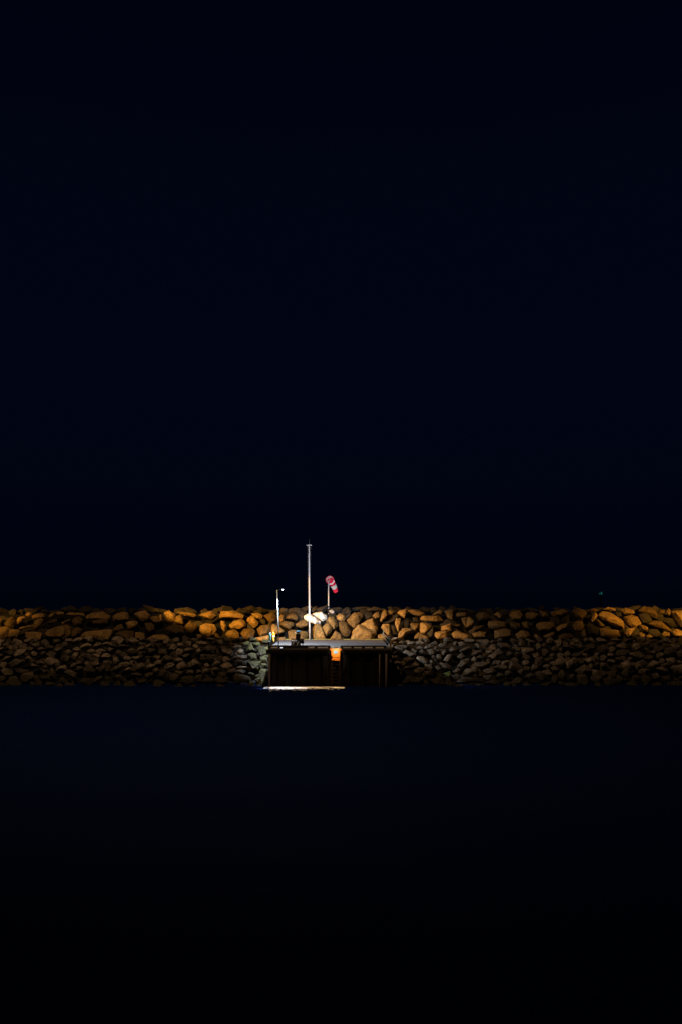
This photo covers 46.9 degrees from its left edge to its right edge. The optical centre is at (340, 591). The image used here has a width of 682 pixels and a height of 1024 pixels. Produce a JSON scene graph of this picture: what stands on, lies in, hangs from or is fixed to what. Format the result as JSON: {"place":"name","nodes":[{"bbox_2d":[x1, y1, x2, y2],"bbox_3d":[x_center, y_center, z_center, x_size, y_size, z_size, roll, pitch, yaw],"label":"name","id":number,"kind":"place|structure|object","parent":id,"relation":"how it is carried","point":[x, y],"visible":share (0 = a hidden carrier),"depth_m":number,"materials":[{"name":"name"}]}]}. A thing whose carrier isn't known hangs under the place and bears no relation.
{"place":"outdoors","nodes":[
{"label":"outdoors","id":0,"kind":"place"},
{"bbox_2d":[0,667,681,1023],"bbox_3d":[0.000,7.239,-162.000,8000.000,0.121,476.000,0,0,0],"label":"water","id":1,"kind":"structure","parent":0,"point":[237,853],"depth_m":21.67,"materials":[{"name":"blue liquid"}]},
{"bbox_2d":[0,635,272,686],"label":"revetment","id":2,"kind":"object","parent":1,"relation":"in","point":[114,659],"visible":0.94,"depth_m":64.13,"materials":[{"name":"grey stone"}]},
{"bbox_2d":[262,686,344,691],"bbox_3d":[-2.772,7.236,58.484,6.234,0.071,3.105,0,0,0],"label":"foam","id":3,"kind":"object","parent":1,"relation":"on","point":[293,688],"visible":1,"depth_m":58.87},
{"bbox_2d":[266,635,391,686],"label":"jetty","id":4,"kind":"object","parent":1,"relation":"in","point":[308,663],"visible":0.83,"depth_m":60.19,"materials":[{"name":"wood"}]},
{"bbox_2d":[276,589,283,644],"bbox_3d":[-4.913,2.033,63.500,0.640,4.536,0.300,0,0,0],"label":"street lamp","id":5,"kind":"object","parent":4,"relation":"on","point":[277,619],"visible":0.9,"depth_m":63.47,"materials":[{"name":"metal"}]},
{"bbox_2d":[295,631,303,644],"bbox_3d":[-3.293,3.702,62.600,0.730,1.201,0.280,0,0,0],"label":"service pedestal","id":6,"kind":"object","parent":4,"relation":"on","point":[298,635],"visible":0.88,"depth_m":62.46,"materials":[{"name":"black plastic"}]},
{"bbox_2d":[307,539,311,639],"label":"mast","id":7,"kind":"object","parent":4,"relation":"on","point":[309,592],"visible":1,"depth_m":70.14,"materials":[{"name":"white metal"}]},
{"bbox_2d":[330,647,341,686],"bbox_3d":[-0.389,5.963,59.550,0.900,3.555,1.100,0,0,0],"label":"ladder","id":8,"kind":"object","parent":4,"relation":"attached to","point":[335,654],"visible":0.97,"depth_m":59.82,"materials":[{"name":"orange metal"}]},
{"bbox_2d":[383,630,389,647],"bbox_3d":[3.753,3.850,65.434,0.164,0.900,10.232,0,0,0],"label":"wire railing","id":9,"kind":"object","parent":4,"relation":"on","point":[386,640],"visible":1,"depth_m":62.07,"materials":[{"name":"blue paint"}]},
{"bbox_2d":[389,636,681,686],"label":"revetment","id":10,"kind":"object","parent":1,"relation":"in","point":[569,662],"visible":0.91,"depth_m":64.10,"materials":[{"name":"stone"}]},
{"bbox_2d":[0,592,681,614],"bbox_3d":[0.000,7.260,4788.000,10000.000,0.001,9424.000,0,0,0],"label":"sea","id":11,"kind":"structure","parent":0,"point":[198,602],"depth_m":661.78,"materials":[{"name":"blue"}]},
{"bbox_2d":[0,604,681,668],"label":"breakwater","id":12,"kind":"object","parent":11,"relation":"in","point":[222,622],"visible":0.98,"depth_m":72.65,"materials":[{"name":"brown stone"}]},
{"bbox_2d":[326,576,337,613],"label":"windsock","id":13,"kind":"object","parent":12,"relation":"on","point":[330,581],"visible":0.99,"depth_m":75.67,"materials":[{"name":"red fabric"}]},
{"bbox_2d":[0,0,681,591],"label":"sky","id":14,"kind":"structure","parent":0,"point":[392,287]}
]}

